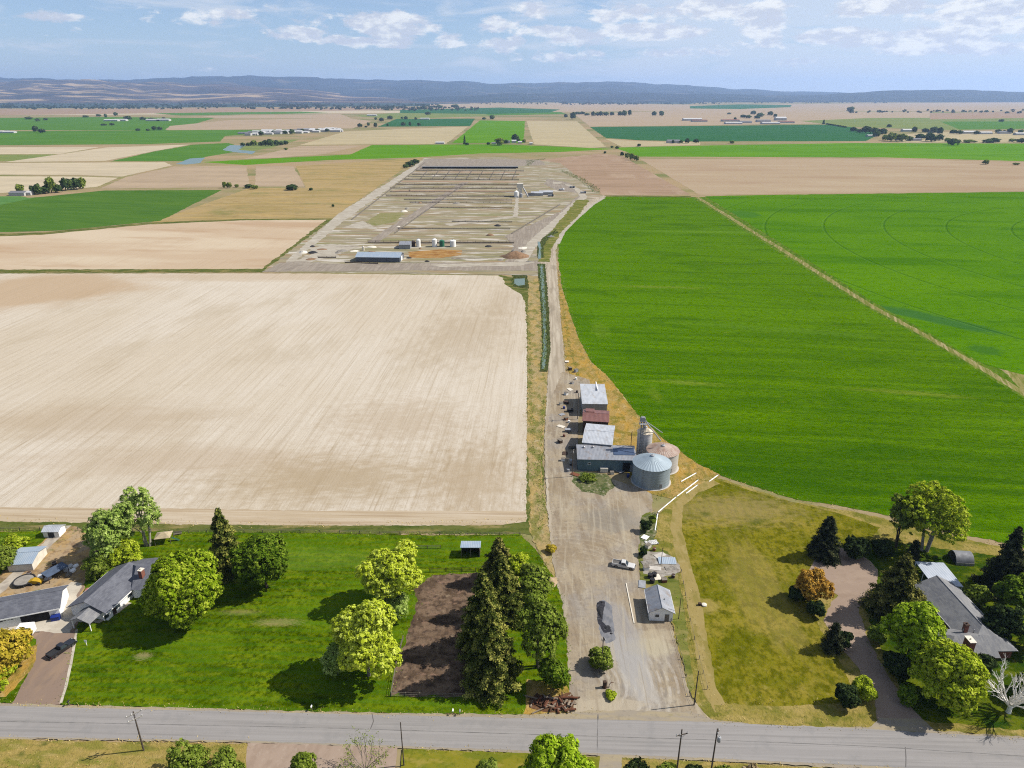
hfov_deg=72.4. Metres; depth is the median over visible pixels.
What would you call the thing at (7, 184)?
field
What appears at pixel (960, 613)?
ranch house
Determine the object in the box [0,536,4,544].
garden bush
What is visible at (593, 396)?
farm shed
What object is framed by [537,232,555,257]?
verge
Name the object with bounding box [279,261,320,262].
path
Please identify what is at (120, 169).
field
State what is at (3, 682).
garden bush
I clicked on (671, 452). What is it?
grain bin
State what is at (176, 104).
field
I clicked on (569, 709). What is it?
log
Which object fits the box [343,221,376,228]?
path
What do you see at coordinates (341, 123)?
field
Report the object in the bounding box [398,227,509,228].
pen fence
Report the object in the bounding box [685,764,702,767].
hedge shrub
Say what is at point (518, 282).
water
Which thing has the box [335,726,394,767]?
bare shrub
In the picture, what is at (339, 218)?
path
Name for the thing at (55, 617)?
bin
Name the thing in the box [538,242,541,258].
water
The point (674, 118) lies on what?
field
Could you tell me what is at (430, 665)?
corral ground
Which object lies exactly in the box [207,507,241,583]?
spruce tree
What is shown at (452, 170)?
pen fence
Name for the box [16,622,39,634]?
enclosed trailer
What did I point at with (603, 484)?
verge
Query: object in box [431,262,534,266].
path
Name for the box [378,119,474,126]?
field
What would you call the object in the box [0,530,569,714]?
lawn
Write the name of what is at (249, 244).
field
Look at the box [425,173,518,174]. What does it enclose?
pen fence
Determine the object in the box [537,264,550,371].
verge
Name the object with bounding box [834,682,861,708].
dark shrub
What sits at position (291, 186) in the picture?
distant tree
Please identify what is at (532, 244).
path
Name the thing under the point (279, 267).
path
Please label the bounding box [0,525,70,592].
path
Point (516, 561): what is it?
leafy tree
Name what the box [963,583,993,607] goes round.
garden bush
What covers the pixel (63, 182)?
distant tree
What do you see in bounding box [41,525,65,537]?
storage shed
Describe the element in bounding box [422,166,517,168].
shade shed
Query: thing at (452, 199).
pen fence
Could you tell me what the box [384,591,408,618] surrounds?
garden bush
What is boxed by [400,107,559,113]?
field
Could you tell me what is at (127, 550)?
garden bush
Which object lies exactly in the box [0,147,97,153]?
field
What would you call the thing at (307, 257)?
path
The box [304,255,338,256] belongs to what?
path
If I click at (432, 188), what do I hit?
path
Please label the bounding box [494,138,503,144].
distant tree
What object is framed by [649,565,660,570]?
concrete slab
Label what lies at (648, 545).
crate
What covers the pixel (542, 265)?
reeds
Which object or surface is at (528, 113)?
field
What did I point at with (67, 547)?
bare yard ground
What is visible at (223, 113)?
field
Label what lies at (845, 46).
sky
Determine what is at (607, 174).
field
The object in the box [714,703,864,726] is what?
verge
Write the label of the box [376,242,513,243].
path
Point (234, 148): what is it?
water
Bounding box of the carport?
[915,561,962,589]
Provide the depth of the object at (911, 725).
132.94 m
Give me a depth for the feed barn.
497.97 m
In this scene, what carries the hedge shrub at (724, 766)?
on the verge at (653, 763)
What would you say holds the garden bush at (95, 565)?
on the lawn at (254, 646)
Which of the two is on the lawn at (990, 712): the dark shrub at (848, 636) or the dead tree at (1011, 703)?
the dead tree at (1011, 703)
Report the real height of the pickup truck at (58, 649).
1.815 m
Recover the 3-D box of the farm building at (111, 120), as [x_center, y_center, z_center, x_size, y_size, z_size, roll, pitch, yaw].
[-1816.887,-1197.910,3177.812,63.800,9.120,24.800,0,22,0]
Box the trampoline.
[12,573,35,587]
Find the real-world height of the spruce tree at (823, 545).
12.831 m
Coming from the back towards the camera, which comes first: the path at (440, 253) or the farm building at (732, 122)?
the farm building at (732, 122)
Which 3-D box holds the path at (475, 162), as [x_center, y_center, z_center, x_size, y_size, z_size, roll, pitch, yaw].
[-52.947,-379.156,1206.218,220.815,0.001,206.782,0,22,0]
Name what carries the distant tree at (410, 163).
on the ground at (658, 504)
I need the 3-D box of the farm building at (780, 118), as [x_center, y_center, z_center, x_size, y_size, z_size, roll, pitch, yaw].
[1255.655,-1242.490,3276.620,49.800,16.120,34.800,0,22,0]
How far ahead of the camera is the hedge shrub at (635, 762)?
123.38 m
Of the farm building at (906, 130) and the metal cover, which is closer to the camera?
the metal cover
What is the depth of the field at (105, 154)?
1399.32 m
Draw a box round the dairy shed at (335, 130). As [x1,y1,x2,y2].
[330,129,340,131]
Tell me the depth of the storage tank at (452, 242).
546.89 m
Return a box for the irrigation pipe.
[677,480,698,495]
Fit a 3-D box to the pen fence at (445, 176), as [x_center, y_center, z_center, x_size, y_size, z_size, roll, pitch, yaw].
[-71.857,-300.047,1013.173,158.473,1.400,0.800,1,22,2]
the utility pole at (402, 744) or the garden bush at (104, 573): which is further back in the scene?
the garden bush at (104, 573)
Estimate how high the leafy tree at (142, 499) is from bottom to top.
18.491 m
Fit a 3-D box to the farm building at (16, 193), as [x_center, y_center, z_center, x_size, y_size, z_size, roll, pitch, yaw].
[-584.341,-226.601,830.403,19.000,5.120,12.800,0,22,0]
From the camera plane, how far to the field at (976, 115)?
4054.86 m
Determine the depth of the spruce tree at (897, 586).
156.01 m
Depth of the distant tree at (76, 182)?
875.05 m
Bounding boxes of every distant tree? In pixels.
[15,184,23,190]
[33,183,41,194]
[41,185,49,192]
[43,176,55,192]
[52,184,62,191]
[58,177,69,189]
[65,178,73,189]
[70,177,79,188]
[77,177,85,188]
[267,139,273,145]
[286,184,297,189]
[405,161,414,166]
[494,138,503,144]
[511,134,518,139]
[570,112,575,118]
[860,126,871,132]
[870,127,878,132]
[872,131,880,136]
[878,128,887,134]
[886,132,896,140]
[898,133,908,140]
[915,134,925,138]
[925,134,938,141]
[929,126,937,132]
[936,127,943,133]
[938,134,944,139]
[946,138,961,144]
[963,139,977,142]
[981,139,992,142]
[990,138,1000,141]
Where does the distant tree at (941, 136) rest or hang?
on the field at (980, 137)
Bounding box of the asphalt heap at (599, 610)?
[596,606,602,617]
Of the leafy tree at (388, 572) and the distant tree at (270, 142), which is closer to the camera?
the leafy tree at (388, 572)
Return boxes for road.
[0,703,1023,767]
[0,706,1023,767]
[540,195,605,608]
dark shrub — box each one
[788,585,806,600]
[806,600,826,616]
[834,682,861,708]
[840,631,853,647]
[842,534,870,559]
[871,539,894,557]
[882,650,913,680]
[976,652,998,677]
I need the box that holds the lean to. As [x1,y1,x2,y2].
[41,562,68,582]
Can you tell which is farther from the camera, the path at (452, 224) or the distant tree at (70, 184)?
the distant tree at (70, 184)
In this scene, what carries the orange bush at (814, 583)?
on the lawn at (749, 559)
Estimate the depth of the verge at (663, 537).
158.57 m
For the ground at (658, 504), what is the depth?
1376.94 m
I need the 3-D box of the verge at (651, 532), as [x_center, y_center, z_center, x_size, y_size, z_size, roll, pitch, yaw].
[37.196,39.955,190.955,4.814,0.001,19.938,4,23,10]
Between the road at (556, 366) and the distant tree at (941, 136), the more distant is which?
the distant tree at (941, 136)
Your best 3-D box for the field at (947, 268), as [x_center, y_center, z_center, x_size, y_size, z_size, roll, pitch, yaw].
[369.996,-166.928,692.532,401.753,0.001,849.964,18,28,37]
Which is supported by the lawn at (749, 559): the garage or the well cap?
the well cap
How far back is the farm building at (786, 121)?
2962.99 m
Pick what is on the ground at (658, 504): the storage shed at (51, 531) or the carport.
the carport
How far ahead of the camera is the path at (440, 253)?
524.99 m
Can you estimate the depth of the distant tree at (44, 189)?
840.50 m
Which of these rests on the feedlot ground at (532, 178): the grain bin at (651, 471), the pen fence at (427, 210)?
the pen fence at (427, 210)
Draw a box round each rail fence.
[0,527,519,533]
[390,635,402,694]
[390,692,475,696]
[429,567,475,571]
[671,618,694,704]
[681,569,707,688]
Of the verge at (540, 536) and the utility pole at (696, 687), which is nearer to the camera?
the utility pole at (696, 687)
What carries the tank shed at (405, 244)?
on the ground at (658, 504)
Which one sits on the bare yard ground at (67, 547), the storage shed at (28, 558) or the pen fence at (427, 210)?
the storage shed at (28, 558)
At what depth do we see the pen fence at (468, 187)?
891.12 m
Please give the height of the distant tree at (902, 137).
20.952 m
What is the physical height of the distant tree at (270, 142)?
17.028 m
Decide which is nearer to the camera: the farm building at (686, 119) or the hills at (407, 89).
the farm building at (686, 119)
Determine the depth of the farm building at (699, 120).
3093.84 m
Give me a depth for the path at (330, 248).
541.92 m
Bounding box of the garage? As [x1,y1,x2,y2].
[0,585,68,628]
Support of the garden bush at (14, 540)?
on the lawn at (254, 646)
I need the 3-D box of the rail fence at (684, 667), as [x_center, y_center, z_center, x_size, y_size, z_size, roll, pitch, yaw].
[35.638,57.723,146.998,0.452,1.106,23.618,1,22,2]
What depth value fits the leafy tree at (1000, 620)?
149.12 m
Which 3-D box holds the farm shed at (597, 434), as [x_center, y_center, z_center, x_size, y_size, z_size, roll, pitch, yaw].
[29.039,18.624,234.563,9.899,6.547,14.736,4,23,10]
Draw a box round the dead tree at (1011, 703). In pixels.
[987,653,1023,713]
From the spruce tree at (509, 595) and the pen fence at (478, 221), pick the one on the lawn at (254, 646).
the spruce tree at (509, 595)
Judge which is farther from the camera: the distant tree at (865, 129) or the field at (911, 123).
the field at (911, 123)
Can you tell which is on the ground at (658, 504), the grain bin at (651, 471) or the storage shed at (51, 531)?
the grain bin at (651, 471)
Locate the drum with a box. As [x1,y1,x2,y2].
[650,577,654,583]
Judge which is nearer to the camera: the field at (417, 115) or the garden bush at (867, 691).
the garden bush at (867, 691)
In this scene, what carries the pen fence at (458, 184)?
on the feedlot ground at (532, 178)
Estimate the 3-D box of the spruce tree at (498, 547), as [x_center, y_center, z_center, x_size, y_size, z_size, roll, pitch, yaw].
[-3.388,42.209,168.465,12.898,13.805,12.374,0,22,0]
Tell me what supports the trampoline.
on the bare yard ground at (67, 547)
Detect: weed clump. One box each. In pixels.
[545,544,556,552]
[579,472,597,481]
[605,689,616,700]
[639,519,651,530]
[639,547,646,555]
[648,515,656,523]
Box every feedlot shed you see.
[531,191,542,195]
[539,190,552,194]
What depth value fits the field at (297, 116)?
3872.60 m
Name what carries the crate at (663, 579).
on the ground at (658, 504)
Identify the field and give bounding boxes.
[0,103,469,107]
[0,107,428,114]
[0,117,212,129]
[0,130,260,144]
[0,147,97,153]
[0,154,56,160]
[0,162,171,176]
[0,176,115,192]
[0,190,220,231]
[0,196,31,204]
[0,220,325,269]
[0,273,527,514]
[0,507,526,525]
[8,144,189,161]
[62,110,399,114]
[102,166,248,187]
[114,143,233,160]
[154,158,421,221]
[156,112,319,114]
[166,118,370,129]
[204,114,348,117]
[207,144,605,164]
[239,139,299,150]
[245,146,357,158]
[255,166,304,186]
[301,127,466,144]
[357,113,488,118]
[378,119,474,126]
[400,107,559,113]
[430,102,1023,111]
[453,120,524,142]
[486,112,564,115]
[527,121,605,147]
[540,154,689,194]
[558,197,1023,547]
[566,102,695,103]
[576,110,929,126]
[591,125,872,141]
[607,139,700,146]
[619,143,1023,160]
[641,159,1023,194]
[690,104,790,108]
[705,192,1023,374]
[805,118,1023,129]
[881,132,1023,142]
[930,112,1023,118]
[943,121,1023,129]
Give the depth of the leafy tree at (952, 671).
130.79 m
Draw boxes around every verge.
[0,218,332,272]
[0,273,543,534]
[0,644,37,696]
[0,739,247,767]
[512,275,528,288]
[524,679,569,714]
[526,278,555,576]
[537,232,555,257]
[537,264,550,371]
[538,200,589,261]
[558,272,719,498]
[572,471,615,495]
[604,195,690,196]
[622,757,819,767]
[637,512,693,691]
[639,511,656,549]
[652,478,1023,736]
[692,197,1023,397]
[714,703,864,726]
[1002,369,1023,390]
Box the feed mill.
[514,183,528,197]
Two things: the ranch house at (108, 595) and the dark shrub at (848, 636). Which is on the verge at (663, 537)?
the dark shrub at (848, 636)
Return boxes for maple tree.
[137,547,223,628]
[876,601,947,661]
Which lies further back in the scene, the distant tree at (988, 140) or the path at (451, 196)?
the distant tree at (988, 140)
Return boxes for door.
[47,532,54,537]
[622,463,630,471]
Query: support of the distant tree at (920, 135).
on the field at (980, 137)
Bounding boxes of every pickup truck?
[45,638,77,659]
[611,559,635,569]
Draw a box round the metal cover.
[658,557,675,563]
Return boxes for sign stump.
[602,680,606,688]
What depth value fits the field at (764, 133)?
2163.19 m
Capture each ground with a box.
[0,102,1023,767]
[0,526,96,596]
[265,157,602,275]
[391,572,484,697]
[546,372,709,718]
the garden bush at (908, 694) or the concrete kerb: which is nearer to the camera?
the garden bush at (908, 694)
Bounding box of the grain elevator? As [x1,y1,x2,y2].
[637,416,662,453]
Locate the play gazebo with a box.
[154,531,179,545]
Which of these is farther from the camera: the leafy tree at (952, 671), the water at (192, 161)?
the water at (192, 161)
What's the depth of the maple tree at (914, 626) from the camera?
141.79 m
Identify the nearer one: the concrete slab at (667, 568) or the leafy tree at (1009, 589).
the leafy tree at (1009, 589)
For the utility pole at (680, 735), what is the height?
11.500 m
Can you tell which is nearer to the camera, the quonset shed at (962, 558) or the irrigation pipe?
the quonset shed at (962, 558)
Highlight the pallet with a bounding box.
[638,580,645,587]
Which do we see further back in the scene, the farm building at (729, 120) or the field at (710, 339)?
the farm building at (729, 120)
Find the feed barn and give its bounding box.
[355,252,403,261]
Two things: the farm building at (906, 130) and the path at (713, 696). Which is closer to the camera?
the path at (713, 696)
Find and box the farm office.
[644,584,674,621]
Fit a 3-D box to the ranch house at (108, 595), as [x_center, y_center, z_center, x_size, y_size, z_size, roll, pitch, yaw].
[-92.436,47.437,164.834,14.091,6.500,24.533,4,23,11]
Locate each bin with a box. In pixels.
[50,613,60,621]
[630,453,671,490]
[636,426,653,454]
[646,442,679,474]
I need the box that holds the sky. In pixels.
[0,0,1023,92]
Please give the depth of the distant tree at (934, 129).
2184.66 m
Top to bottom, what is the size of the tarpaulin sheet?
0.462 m
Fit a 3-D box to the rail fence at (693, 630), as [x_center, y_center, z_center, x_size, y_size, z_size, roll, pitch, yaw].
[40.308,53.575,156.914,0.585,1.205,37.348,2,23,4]
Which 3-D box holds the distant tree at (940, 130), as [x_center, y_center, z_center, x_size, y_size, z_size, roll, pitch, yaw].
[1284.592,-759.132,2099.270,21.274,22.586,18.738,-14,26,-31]
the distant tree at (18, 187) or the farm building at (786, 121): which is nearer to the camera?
the distant tree at (18, 187)
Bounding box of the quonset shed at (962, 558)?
[948,550,974,565]
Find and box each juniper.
[819,621,844,655]
[906,539,921,562]
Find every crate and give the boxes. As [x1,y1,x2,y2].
[643,565,649,570]
[645,542,651,548]
[661,577,666,582]
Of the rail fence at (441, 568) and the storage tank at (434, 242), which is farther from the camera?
the storage tank at (434, 242)
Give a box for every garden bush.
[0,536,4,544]
[0,665,17,690]
[1,533,30,549]
[80,550,110,580]
[100,566,115,576]
[104,538,142,566]
[319,642,345,677]
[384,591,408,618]
[537,656,570,689]
[851,674,877,701]
[867,625,887,644]
[897,683,919,707]
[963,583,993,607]
[1014,668,1023,689]
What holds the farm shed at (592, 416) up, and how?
on the ground at (658, 504)
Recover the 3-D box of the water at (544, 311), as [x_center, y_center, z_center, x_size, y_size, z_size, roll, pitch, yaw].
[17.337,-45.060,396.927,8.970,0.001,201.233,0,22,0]
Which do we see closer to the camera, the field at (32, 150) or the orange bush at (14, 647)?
the orange bush at (14, 647)
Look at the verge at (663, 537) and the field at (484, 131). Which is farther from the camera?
the field at (484, 131)
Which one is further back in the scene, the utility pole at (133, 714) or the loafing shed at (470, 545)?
the loafing shed at (470, 545)
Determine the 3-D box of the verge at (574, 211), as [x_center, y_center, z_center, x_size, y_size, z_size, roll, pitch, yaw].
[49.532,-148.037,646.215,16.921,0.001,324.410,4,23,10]
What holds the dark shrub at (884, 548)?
on the lawn at (990, 712)
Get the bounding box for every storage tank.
[416,238,420,246]
[432,238,436,246]
[439,239,444,246]
[450,239,455,246]
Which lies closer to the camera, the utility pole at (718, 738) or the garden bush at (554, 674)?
the utility pole at (718, 738)
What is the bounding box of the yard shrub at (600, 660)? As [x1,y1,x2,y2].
[588,646,613,670]
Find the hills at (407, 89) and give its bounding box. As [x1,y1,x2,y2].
[0,75,842,99]
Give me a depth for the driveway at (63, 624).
157.65 m
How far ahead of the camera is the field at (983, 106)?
6655.53 m
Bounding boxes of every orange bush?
[0,627,34,680]
[793,567,834,601]
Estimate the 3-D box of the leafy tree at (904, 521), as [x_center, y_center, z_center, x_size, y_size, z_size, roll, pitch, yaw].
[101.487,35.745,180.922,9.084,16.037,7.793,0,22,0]
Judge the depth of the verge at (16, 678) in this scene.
143.75 m
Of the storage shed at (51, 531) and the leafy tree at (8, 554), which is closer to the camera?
the leafy tree at (8, 554)
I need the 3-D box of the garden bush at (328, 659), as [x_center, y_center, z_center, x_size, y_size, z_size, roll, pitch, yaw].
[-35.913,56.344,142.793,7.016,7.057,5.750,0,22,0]
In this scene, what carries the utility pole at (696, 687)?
on the yard ground at (595, 535)
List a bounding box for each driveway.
[0,582,81,632]
[8,585,84,704]
[246,743,397,767]
[599,755,621,767]
[809,547,921,719]
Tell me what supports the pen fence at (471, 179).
on the feedlot ground at (532, 178)
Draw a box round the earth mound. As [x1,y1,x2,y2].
[500,251,528,258]
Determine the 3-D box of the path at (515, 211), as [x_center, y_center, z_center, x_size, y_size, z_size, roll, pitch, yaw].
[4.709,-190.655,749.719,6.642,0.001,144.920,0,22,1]
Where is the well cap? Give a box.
[698,602,706,606]
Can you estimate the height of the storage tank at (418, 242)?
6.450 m
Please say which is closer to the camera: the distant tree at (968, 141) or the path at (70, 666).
the path at (70, 666)
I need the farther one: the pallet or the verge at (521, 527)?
the verge at (521, 527)
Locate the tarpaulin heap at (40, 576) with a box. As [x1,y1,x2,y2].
[37,574,51,580]
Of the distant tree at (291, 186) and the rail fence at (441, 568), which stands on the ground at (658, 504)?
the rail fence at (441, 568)
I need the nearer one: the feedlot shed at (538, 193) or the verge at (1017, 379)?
the verge at (1017, 379)
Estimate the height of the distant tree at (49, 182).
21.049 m
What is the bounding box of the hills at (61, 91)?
[0,79,489,102]
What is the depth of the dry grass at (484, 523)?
143.67 m
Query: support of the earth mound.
on the feedlot ground at (532, 178)
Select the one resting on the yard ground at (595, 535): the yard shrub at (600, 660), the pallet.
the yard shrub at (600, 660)
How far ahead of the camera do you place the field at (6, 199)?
796.52 m
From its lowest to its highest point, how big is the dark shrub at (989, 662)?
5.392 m
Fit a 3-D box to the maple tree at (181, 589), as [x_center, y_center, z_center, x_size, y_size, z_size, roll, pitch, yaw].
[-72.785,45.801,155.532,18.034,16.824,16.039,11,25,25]
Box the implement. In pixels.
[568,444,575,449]
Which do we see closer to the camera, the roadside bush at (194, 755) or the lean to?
the roadside bush at (194, 755)
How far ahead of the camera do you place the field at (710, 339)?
298.94 m
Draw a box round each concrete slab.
[640,559,653,564]
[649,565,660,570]
[654,552,665,558]
[664,566,677,570]
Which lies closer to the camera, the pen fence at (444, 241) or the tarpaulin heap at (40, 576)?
the tarpaulin heap at (40, 576)
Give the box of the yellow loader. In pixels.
[28,577,43,585]
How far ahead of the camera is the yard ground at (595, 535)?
168.54 m
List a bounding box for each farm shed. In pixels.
[580,382,607,414]
[582,408,608,432]
[582,423,614,445]
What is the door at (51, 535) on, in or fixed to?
in the storage shed at (51, 531)
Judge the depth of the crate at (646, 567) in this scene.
174.76 m
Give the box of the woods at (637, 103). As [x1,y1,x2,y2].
[381,101,1023,113]
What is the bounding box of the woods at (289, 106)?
[0,102,438,109]
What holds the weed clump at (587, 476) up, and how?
on the verge at (603, 484)
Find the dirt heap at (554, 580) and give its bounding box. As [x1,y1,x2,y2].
[549,577,557,586]
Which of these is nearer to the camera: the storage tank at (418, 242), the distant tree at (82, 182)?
the storage tank at (418, 242)
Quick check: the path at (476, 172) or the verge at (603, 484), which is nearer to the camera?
the verge at (603, 484)
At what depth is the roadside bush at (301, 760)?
120.35 m
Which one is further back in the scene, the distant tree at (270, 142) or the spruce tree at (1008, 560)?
the distant tree at (270, 142)
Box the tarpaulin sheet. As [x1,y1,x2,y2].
[645,539,658,543]
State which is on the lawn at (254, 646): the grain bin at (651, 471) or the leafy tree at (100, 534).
the leafy tree at (100, 534)
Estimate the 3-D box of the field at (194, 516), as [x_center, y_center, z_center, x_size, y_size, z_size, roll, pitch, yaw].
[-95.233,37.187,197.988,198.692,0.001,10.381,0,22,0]
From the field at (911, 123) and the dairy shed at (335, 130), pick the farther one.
the field at (911, 123)
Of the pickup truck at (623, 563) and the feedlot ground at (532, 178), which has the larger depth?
the feedlot ground at (532, 178)
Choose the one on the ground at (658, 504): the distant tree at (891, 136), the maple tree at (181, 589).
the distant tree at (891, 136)
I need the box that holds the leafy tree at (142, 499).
[111,485,161,546]
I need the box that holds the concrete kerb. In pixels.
[626,583,634,622]
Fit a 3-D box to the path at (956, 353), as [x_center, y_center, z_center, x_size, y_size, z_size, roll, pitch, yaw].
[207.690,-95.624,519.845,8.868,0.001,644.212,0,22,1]
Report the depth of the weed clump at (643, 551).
179.68 m
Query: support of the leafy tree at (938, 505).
on the lawn at (990, 712)
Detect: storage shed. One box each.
[7,546,46,571]
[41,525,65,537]
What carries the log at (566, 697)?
on the log
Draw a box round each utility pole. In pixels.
[125,709,144,750]
[400,722,404,765]
[676,729,687,767]
[693,670,698,704]
[711,728,720,767]
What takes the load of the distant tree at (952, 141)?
on the field at (991, 151)
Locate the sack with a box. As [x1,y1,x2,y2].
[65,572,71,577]
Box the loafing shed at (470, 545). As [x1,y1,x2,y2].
[460,541,480,556]
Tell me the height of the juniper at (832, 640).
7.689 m
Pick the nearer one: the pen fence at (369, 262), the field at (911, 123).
the pen fence at (369, 262)
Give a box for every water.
[177,158,204,164]
[223,145,254,153]
[514,278,524,285]
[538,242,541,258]
[539,266,546,368]
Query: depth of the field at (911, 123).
3023.52 m
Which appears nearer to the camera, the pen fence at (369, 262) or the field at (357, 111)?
the pen fence at (369, 262)
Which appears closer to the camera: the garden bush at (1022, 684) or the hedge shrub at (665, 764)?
the hedge shrub at (665, 764)
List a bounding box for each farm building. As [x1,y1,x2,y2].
[8,191,26,195]
[26,191,34,194]
[103,119,119,120]
[666,140,679,142]
[682,118,701,120]
[691,120,707,121]
[721,119,739,121]
[724,122,741,123]
[755,120,770,121]
[760,122,779,123]
[774,117,786,119]
[778,121,794,122]
[900,129,911,131]
[962,131,973,133]
[997,131,1011,133]
[1013,132,1023,134]
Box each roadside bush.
[165,737,211,767]
[206,744,245,767]
[290,751,316,767]
[476,756,498,767]
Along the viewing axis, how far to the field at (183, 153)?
1423.63 m
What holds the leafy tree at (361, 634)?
on the lawn at (254, 646)
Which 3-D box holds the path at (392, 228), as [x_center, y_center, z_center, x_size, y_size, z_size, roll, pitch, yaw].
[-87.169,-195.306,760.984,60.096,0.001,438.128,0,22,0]
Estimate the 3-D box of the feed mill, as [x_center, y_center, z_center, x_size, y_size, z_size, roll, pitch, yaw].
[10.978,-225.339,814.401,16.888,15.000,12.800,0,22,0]
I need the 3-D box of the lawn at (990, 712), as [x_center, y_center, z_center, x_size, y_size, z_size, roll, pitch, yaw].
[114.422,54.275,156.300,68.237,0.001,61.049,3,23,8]
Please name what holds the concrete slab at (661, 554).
on the ground at (658, 504)
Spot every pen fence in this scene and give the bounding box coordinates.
[345,261,377,263]
[352,162,424,219]
[368,240,513,242]
[386,194,498,195]
[390,191,467,191]
[395,184,463,232]
[397,183,513,184]
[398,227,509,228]
[404,187,515,188]
[404,199,506,199]
[410,201,483,202]
[416,169,508,170]
[418,176,516,176]
[418,178,518,179]
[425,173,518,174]
[431,207,505,207]
[452,221,511,221]
[512,204,559,233]
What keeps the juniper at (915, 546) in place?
on the lawn at (990, 712)
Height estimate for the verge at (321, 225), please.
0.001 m
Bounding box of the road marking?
[3,721,1017,755]
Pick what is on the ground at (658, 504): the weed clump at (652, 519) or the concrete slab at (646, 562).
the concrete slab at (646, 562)
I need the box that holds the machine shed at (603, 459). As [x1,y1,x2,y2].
[576,444,635,472]
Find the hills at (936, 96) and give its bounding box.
[409,90,1023,101]
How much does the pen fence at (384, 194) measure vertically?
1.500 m
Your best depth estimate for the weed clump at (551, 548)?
181.44 m
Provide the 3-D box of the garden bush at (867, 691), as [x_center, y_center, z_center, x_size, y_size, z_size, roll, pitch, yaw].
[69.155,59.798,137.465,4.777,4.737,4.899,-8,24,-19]
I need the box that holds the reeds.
[511,158,599,370]
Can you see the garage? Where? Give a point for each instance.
(34, 606)
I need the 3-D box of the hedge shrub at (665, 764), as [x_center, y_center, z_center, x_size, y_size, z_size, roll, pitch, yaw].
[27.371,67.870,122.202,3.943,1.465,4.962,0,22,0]
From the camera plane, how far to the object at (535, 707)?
136.44 m
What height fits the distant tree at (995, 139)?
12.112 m
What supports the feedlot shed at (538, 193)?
on the feedlot ground at (532, 178)
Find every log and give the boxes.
[561,696,577,698]
[564,708,575,711]
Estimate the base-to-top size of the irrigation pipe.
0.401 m
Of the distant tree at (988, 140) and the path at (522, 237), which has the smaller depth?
the path at (522, 237)
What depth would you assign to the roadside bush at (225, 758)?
119.72 m
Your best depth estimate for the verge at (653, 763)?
124.36 m
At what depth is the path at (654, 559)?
176.74 m
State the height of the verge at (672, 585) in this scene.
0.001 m
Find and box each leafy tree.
[0,544,17,571]
[79,508,135,558]
[111,485,161,546]
[225,533,288,587]
[327,598,402,680]
[354,538,424,599]
[506,551,529,582]
[515,589,569,668]
[517,562,554,605]
[518,731,594,767]
[889,492,926,547]
[893,480,971,551]
[907,637,990,716]
[981,603,1023,639]
[991,573,1023,608]
[1015,617,1023,643]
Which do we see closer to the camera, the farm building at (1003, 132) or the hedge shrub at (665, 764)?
the hedge shrub at (665, 764)
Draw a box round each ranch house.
[66,557,159,630]
[915,575,1017,657]
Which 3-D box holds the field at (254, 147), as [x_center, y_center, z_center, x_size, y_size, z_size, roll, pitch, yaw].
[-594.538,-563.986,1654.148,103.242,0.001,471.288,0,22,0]
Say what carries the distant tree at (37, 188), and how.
on the ground at (658, 504)
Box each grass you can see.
[0,277,1023,767]
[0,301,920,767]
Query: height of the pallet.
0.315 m
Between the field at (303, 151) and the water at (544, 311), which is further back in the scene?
the field at (303, 151)
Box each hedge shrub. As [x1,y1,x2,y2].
[625,756,649,767]
[657,761,676,767]
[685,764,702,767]
[714,764,731,767]
[742,763,758,767]
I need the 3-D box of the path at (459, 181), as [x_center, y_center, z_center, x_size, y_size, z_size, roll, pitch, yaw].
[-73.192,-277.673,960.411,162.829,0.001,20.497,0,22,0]
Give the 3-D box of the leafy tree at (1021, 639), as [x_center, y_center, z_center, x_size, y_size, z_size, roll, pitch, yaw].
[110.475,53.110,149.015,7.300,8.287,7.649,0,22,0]
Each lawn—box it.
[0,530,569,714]
[401,749,599,767]
[682,480,879,705]
[842,541,1023,729]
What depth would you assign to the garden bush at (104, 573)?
170.78 m
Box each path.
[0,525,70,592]
[59,629,77,703]
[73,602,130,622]
[262,261,539,271]
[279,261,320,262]
[286,161,422,261]
[293,252,340,261]
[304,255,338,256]
[309,244,357,253]
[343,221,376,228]
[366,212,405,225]
[368,182,468,243]
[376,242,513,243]
[386,196,513,196]
[390,188,482,188]
[392,190,513,191]
[401,181,517,181]
[408,249,461,257]
[415,261,460,262]
[416,159,544,168]
[416,171,520,172]
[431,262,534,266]
[446,216,512,225]
[505,196,579,261]
[513,197,518,216]
[515,184,586,261]
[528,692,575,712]
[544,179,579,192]
[554,198,604,243]
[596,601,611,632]
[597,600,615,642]
[643,551,679,576]
[670,480,724,711]
[696,197,1023,395]
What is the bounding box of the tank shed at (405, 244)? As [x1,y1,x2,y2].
[399,241,411,248]
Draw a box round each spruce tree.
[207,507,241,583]
[454,565,513,662]
[459,608,524,708]
[473,534,520,584]
[486,553,524,630]
[806,516,842,568]
[853,551,926,624]
[966,526,1023,599]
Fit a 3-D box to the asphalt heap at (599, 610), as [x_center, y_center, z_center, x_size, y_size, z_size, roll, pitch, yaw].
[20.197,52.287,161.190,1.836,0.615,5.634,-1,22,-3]

